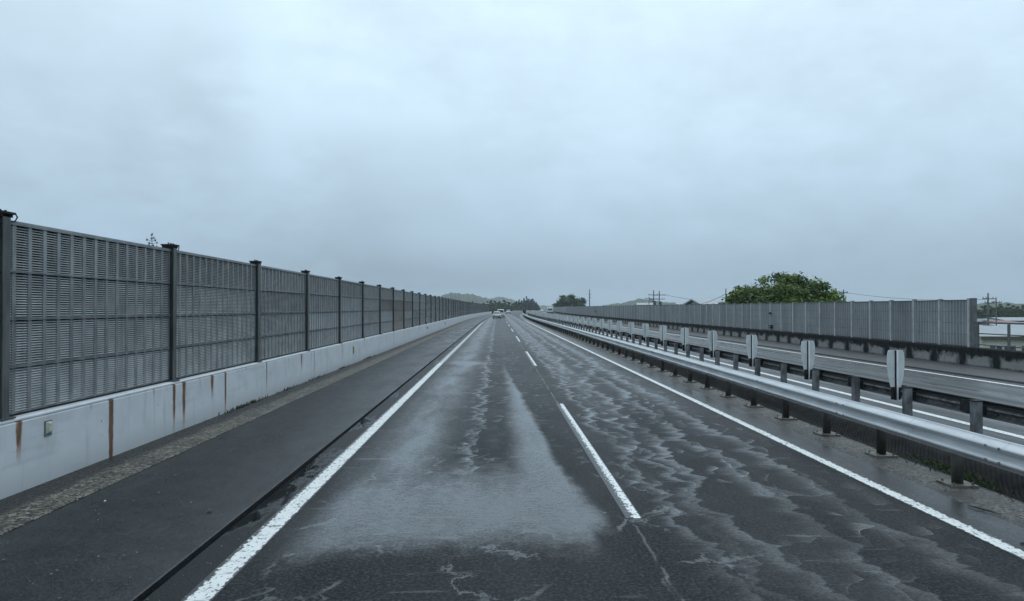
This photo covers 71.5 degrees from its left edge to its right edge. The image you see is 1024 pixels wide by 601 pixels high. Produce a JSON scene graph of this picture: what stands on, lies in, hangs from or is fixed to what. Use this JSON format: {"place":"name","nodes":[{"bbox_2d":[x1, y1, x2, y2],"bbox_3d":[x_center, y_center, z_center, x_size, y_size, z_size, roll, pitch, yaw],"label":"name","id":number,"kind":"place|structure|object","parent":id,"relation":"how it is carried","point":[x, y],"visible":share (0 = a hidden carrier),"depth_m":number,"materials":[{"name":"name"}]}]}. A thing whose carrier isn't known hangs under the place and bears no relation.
{"place":"outdoors","nodes":[
{"label":"outdoors","id":0,"kind":"place"},
{"bbox_2d":[0,310,518,600],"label":"shoulder","id":1,"kind":"object","parent":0,"point":[169,537],"visible":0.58,"depth_m":8.05},
{"bbox_2d":[437,292,514,305],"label":"hills","id":2,"kind":"structure","parent":0,"point":[467,297],"depth_m":1586.90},
{"bbox_2d":[492,311,501,317],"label":"passenger car","id":3,"kind":"object","parent":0,"point":[496,313],"visible":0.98,"depth_m":151.09,"materials":[{"name":"white paint"}]},
{"bbox_2d":[497,309,504,317],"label":"minivan","id":4,"kind":"object","parent":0,"point":[502,312],"visible":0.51,"depth_m":164.80,"materials":[{"name":"white paint"}]},
{"bbox_2d":[0,0,1023,305],"label":"sky","id":5,"kind":"structure","parent":0,"point":[621,151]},
{"bbox_2d":[491,297,547,310],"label":"hills","id":6,"kind":"structure","parent":0,"point":[543,307],"depth_m":2262.14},
{"bbox_2d":[522,313,609,345],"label":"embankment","id":7,"kind":"structure","parent":0,"point":[588,338],"depth_m":54.12,"materials":[{"name":"grey concrete"}]},
{"bbox_2d":[0,310,515,535],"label":"kerb strip","id":8,"kind":"object","parent":7,"relation":"on","point":[40,500],"visible":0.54,"depth_m":10.44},
{"bbox_2d":[0,312,491,499],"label":"parapet wall","id":9,"kind":"structure","parent":8,"relation":"on","point":[86,433],"depth_m":11.37,"materials":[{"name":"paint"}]},
{"bbox_2d":[44,420,52,436],"bbox_3d":[-5.775,1.591,8.868,0.030,0.192,0.134,0,-1,-1],"label":"wall reflector","id":10,"kind":"object","parent":9,"relation":"attached to","point":[48,427],"depth_m":8.84,"materials":[{"name":"plastic"}]},
{"bbox_2d":[0,209,488,420],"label":"noise barrier","id":11,"kind":"object","parent":9,"relation":"on","point":[83,316],"visible":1,"depth_m":11.58,"materials":[{"name":"metal"}]},
{"bbox_2d":[218,351,1019,501],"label":"weeds","id":12,"kind":"object","parent":8,"relation":"on","point":[968,476],"visible":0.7,"depth_m":10.37,"materials":[{"name":"green plant"}]},
{"bbox_2d":[553,311,1023,371],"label":"parapet wall","id":13,"kind":"structure","parent":7,"relation":"on","point":[1012,360],"depth_m":33.82,"materials":[{"name":"concrete"}]},
{"bbox_2d":[553,298,976,346],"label":"noise barrier","id":14,"kind":"object","parent":13,"relation":"on","point":[942,322],"visible":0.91,"depth_m":38.14,"materials":[{"name":"grey metal"}]},
{"bbox_2d":[974,321,1023,349],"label":"railing","id":15,"kind":"object","parent":13,"relation":"on","point":[1008,346],"visible":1,"depth_m":25.74,"materials":[{"name":"metal"}]},
{"bbox_2d":[180,310,1023,600],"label":"road","id":16,"kind":"structure","parent":0,"point":[467,471],"depth_m":7.75,"materials":[{"name":"grey asphalt"}]},
{"bbox_2d":[181,363,442,600],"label":"edge line","id":17,"kind":"object","parent":16,"relation":"on","point":[217,580],"visible":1,"depth_m":7.58,"materials":[{"name":"paint"}]},
{"bbox_2d":[143,316,491,600],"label":"gutter","id":18,"kind":"object","parent":16,"relation":"on","point":[257,517],"visible":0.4,"depth_m":7.71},
{"bbox_2d":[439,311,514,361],"bbox_3d":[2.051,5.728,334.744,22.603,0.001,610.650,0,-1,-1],"label":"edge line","id":19,"kind":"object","parent":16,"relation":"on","point":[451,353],"visible":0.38,"depth_m":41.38,"materials":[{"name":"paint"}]},
{"bbox_2d":[524,351,536,365],"bbox_3d":[0.805,2.580,32.138,0.173,0.001,9.100,0,-1,-1],"label":"lane marking","id":20,"kind":"object","parent":16,"relation":"on","point":[530,358],"visible":1,"depth_m":31.56,"materials":[{"name":"paint"}]},
{"bbox_2d":[557,404,641,517],"bbox_3d":[1.212,2.372,12.143,0.173,0.001,9.100,0,-1,-1],"label":"lane marking","id":21,"kind":"object","parent":16,"relation":"on","point":[624,503],"visible":1,"depth_m":9.76,"materials":[{"name":"paint"}]},
{"bbox_2d":[520,314,1023,559],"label":"edge line","id":22,"kind":"object","parent":16,"relation":"on","point":[1010,548],"visible":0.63,"depth_m":9.15,"materials":[{"name":"paint"}]},
{"bbox_2d":[603,298,674,305],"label":"hills","id":23,"kind":"structure","parent":0,"point":[633,302],"depth_m":1421.48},
{"bbox_2d":[635,303,652,304],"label":"house","id":24,"kind":"structure","parent":0,"point":[643,303],"depth_m":707.19,"materials":[{"name":"metal"}]},
{"bbox_2d":[520,311,1023,548],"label":"median shoulder","id":25,"kind":"object","parent":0,"point":[995,526],"visible":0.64,"depth_m":9.79},
{"bbox_2d":[522,310,1023,527],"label":"median ground","id":26,"kind":"structure","parent":0,"point":[1009,510],"depth_m":10.52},
{"bbox_2d":[0,355,1019,600],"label":"grit","id":27,"kind":"object","parent":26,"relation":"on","point":[306,469],"visible":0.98,"depth_m":8.06,"materials":[{"name":"gravel"}]},
{"bbox_2d":[523,313,1023,488],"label":"guard rail","id":28,"kind":"object","parent":26,"relation":"on","point":[958,444],"visible":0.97,"depth_m":11.29,"materials":[{"name":"metal"}]},
{"bbox_2d":[605,344,1023,502],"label":"ground net","id":29,"kind":"object","parent":26,"relation":"on","point":[1008,481],"visible":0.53,"depth_m":12.84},
{"bbox_2d":[967,505,1000,514],"bbox_3d":[5.250,2.313,7.889,0.099,0.026,0.377,0,-1,-12],"label":"stick","id":30,"kind":"object","parent":26,"relation":"on","point":[979,507],"visible":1,"depth_m":7.89,"materials":[{"name":"brown wood"}]},
{"bbox_2d":[531,310,1023,444],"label":"opposite road","id":31,"kind":"structure","parent":0,"point":[997,392],"depth_m":21.76,"materials":[{"name":"grey asphalt"}]},
{"bbox_2d":[547,306,552,313],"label":"box truck","id":32,"kind":"object","parent":31,"relation":"on","point":[549,309],"visible":0.78,"depth_m":247.13,"materials":[{"name":"white paint"}]},
{"bbox_2d":[532,310,1023,438],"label":"edge line","id":33,"kind":"object","parent":31,"relation":"on","point":[967,423],"visible":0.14,"depth_m":16.88,"materials":[{"name":"paint"}]},
{"bbox_2d":[564,317,1023,386],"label":"edge line","id":34,"kind":"object","parent":31,"relation":"on","point":[876,364],"visible":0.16,"depth_m":25.93,"materials":[{"name":"paint"}]},
{"bbox_2d":[599,326,1022,403],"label":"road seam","id":35,"kind":"object","parent":31,"relation":"on","point":[879,377],"visible":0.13,"depth_m":21.29,"materials":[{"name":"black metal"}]},
{"bbox_2d":[544,311,1023,383],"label":"concrete apron","id":36,"kind":"object","parent":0,"point":[989,373],"visible":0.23,"depth_m":29.69,"materials":[{"name":"grey concrete"}]},
{"bbox_2d":[944,326,1023,350],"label":"house","id":37,"kind":"structure","parent":0,"point":[1001,340],"depth_m":77.08,"materials":[{"name":"metal"}]},
{"bbox_2d":[989,345,1002,348],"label":"window","id":38,"kind":"structure","parent":37,"relation":"in","point":[994,347],"depth_m":76.99,"materials":[{"name":"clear glass"}]},
{"bbox_2d":[1003,345,1016,349],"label":"window","id":39,"kind":"structure","parent":37,"relation":"in","point":[1005,348],"depth_m":77.03,"materials":[{"name":"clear glass"}]},
{"bbox_2d":[977,302,1023,309],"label":"hills","id":40,"kind":"structure","parent":0,"point":[992,305],"depth_m":862.19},
{"bbox_2d":[979,322,1023,325],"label":"house","id":41,"kind":"structure","parent":0,"point":[984,324],"depth_m":129.79,"materials":[{"name":"metal"}]},
{"bbox_2d":[983,317,1023,321],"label":"house","id":42,"kind":"structure","parent":0,"point":[1018,319],"depth_m":222.42,"materials":[{"name":"metal"}]},
{"label":"median ground","id":43,"kind":"structure","parent":0,"visible":0},
{"bbox_2d":[527,313,1023,434],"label":"guard rail","id":44,"kind":"object","parent":43,"relation":"on","point":[977,410],"visible":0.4,"depth_m":14.23,"materials":[{"name":"metal"}]},
{"bbox_2d":[581,317,585,327],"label":"glare board","id":45,"kind":"object","parent":44,"relation":"attached to","point":[582,320],"visible":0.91,"depth_m":59.52,"materials":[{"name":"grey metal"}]},
{"bbox_2d":[587,317,591,328],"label":"glare board","id":46,"kind":"object","parent":44,"relation":"attached to","point":[588,321],"visible":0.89,"depth_m":55.91,"materials":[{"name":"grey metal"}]},
{"bbox_2d":[592,318,596,329],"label":"glare board","id":47,"kind":"object","parent":44,"relation":"attached to","point":[594,321],"visible":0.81,"depth_m":52.32,"materials":[{"name":"grey metal"}]},
{"bbox_2d":[599,319,605,331],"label":"glare board","id":48,"kind":"object","parent":44,"relation":"attached to","point":[601,322],"visible":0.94,"depth_m":48.73,"materials":[{"name":"grey metal"}]},
{"bbox_2d":[607,320,611,333],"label":"glare board","id":49,"kind":"object","parent":44,"relation":"attached to","point":[609,323],"visible":0.96,"depth_m":45.13,"materials":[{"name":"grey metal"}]},
{"bbox_2d":[617,321,621,335],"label":"glare board","id":50,"kind":"object","parent":44,"relation":"attached to","point":[619,326],"visible":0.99,"depth_m":41.54,"materials":[{"name":"grey metal"}]},
{"bbox_2d":[628,322,636,338],"bbox_3d":[6.461,1.597,37.943,0.506,0.894,0.188,0,-1,20],"label":"glare board","id":51,"kind":"object","parent":44,"relation":"attached to","point":[631,327],"visible":0.95,"depth_m":37.95,"materials":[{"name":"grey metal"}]},
{"bbox_2d":[642,324,651,341],"bbox_3d":[6.540,1.560,34.329,0.500,0.895,0.188,0,-1,20],"label":"glare board","id":52,"kind":"object","parent":44,"relation":"attached to","point":[645,329],"visible":0.93,"depth_m":34.33,"materials":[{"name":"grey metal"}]},
{"bbox_2d":[659,325,669,345],"bbox_3d":[6.625,1.522,30.757,0.495,0.897,0.188,0,-1,13],"label":"glare board","id":53,"kind":"object","parent":44,"relation":"attached to","point":[662,330],"visible":0.79,"depth_m":30.75,"materials":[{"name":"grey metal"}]},
{"bbox_2d":[680,328,692,350],"bbox_3d":[6.692,1.485,27.152,0.499,0.896,0.188,0,-1,15],"label":"glare board","id":54,"kind":"object","parent":44,"relation":"attached to","point":[684,333],"visible":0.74,"depth_m":27.15,"materials":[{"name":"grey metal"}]},
{"bbox_2d":[707,331,721,357],"bbox_3d":[6.738,1.447,23.531,0.510,0.897,0.189,0,-1,18],"label":"glare board","id":55,"kind":"object","parent":44,"relation":"attached to","point":[712,339],"visible":0.75,"depth_m":23.53,"materials":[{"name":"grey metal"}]},
{"bbox_2d":[746,335,763,366],"bbox_3d":[6.826,1.410,19.951,0.505,0.894,0.188,0,-1,16],"label":"glare board","id":56,"kind":"object","parent":44,"relation":"attached to","point":[751,344],"visible":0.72,"depth_m":19.95,"materials":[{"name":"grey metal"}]},
{"bbox_2d":[801,341,822,379],"bbox_3d":[6.901,1.373,16.345,0.503,0.894,0.188,0,-1,16],"label":"glare board","id":57,"kind":"object","parent":44,"relation":"attached to","point":[807,352],"visible":0.81,"depth_m":16.34,"materials":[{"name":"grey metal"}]},
{"bbox_2d":[887,350,915,399],"bbox_3d":[6.976,1.336,12.751,0.502,0.894,0.188,0,-1,14],"label":"glare board","id":58,"kind":"object","parent":44,"relation":"attached to","point":[895,364],"visible":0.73,"depth_m":12.74,"materials":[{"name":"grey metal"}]},
{"label":"ground","id":59,"kind":"structure","parent":0,"visible":0},
{"bbox_2d":[146,233,157,245],"bbox_3d":[-29.052,1.945,57.407,1.100,14.806,0.549,0,-1,-1],"label":"young conifer","id":60,"kind":"object","parent":59,"relation":"on","point":[151,239],"visible":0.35,"depth_m":57.51,"materials":[{"name":"green plant"}]},
{"bbox_2d":[489,304,497,312],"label":"broadleaf tree","id":61,"kind":"object","parent":59,"relation":"on","point":[491,309],"visible":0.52,"depth_m":598.65,"materials":[{"name":"green plant"}]},
{"bbox_2d":[552,294,586,306],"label":"broadleaf tree","id":62,"kind":"object","parent":59,"relation":"on","point":[571,300],"visible":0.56,"depth_m":453.86,"materials":[{"name":"green plant"}]},
{"bbox_2d":[648,290,657,304],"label":"utility pole","id":63,"kind":"object","parent":59,"relation":"on","point":[654,302],"visible":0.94,"depth_m":150.54,"materials":[{"name":"concrete"}]},
{"bbox_2d":[683,299,720,304],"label":"house","id":64,"kind":"structure","parent":59,"relation":"on","point":[698,301],"depth_m":92.22,"materials":[{"name":"metal"}]},
{"bbox_2d":[722,292,740,303],"bbox_3d":[19.451,4.392,62.444,2.286,10.417,1.477,0,-1,-23],"label":"broadleaf tree","id":65,"kind":"object","parent":59,"relation":"on","point":[734,299],"visible":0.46,"depth_m":62.22,"materials":[{"name":"green plant"}]},
{"bbox_2d":[718,271,846,303],"bbox_3d":[24.360,3.464,64.584,12.459,12.326,11.480,0,-1,-1],"label":"broadleaf tree","id":66,"kind":"object","parent":59,"relation":"on","point":[789,288],"visible":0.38,"depth_m":62.19,"materials":[{"name":"green plant"}]},
{"bbox_2d":[977,306,986,318],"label":"broadleaf tree","id":67,"kind":"object","parent":59,"relation":"on","point":[982,316],"visible":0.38,"depth_m":333.04,"materials":[{"name":"green plant"}]},
{"bbox_2d":[979,304,992,314],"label":"broadleaf tree","id":68,"kind":"object","parent":59,"relation":"on","point":[985,307],"visible":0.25,"depth_m":343.37,"materials":[{"name":"green plant"}]},
{"bbox_2d":[982,293,996,325],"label":"utility pole","id":69,"kind":"object","parent":59,"relation":"on","point":[987,313],"visible":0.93,"depth_m":93.20,"materials":[{"name":"concrete"}]},
{"bbox_2d":[844,292,984,299],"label":"power line","id":70,"kind":"object","parent":69,"relation":"attached to","point":[902,298],"visible":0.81,"depth_m":100.01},
{"bbox_2d":[989,307,1004,316],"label":"broadleaf tree","id":71,"kind":"object","parent":59,"relation":"on","point":[999,312],"visible":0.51,"depth_m":338.49,"materials":[{"name":"green plant"}]},
{"bbox_2d":[993,299,1001,325],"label":"utility pole","id":72,"kind":"object","parent":59,"relation":"on","point":[996,302],"visible":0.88,"depth_m":121.60,"materials":[{"name":"concrete"}]},
{"bbox_2d":[984,320,1014,321],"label":"house","id":73,"kind":"structure","parent":59,"relation":"on","point":[999,321],"depth_m":175.68,"materials":[{"name":"grey brick"}]},
{"bbox_2d":[997,303,1011,316],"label":"broadleaf tree","id":74,"kind":"object","parent":59,"relation":"on","point":[1004,309],"visible":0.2,"depth_m":344.86,"materials":[{"name":"green plant"}]},
{"bbox_2d":[1001,305,1020,316],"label":"broadleaf tree","id":75,"kind":"object","parent":59,"relation":"on","point":[1013,312],"visible":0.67,"depth_m":333.97,"materials":[{"name":"green plant"}]},
{"bbox_2d":[1013,305,1023,316],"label":"broadleaf tree","id":76,"kind":"object","parent":59,"relation":"on","point":[1018,310],"visible":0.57,"depth_m":339.65,"materials":[{"name":"green plant"}]}
]}

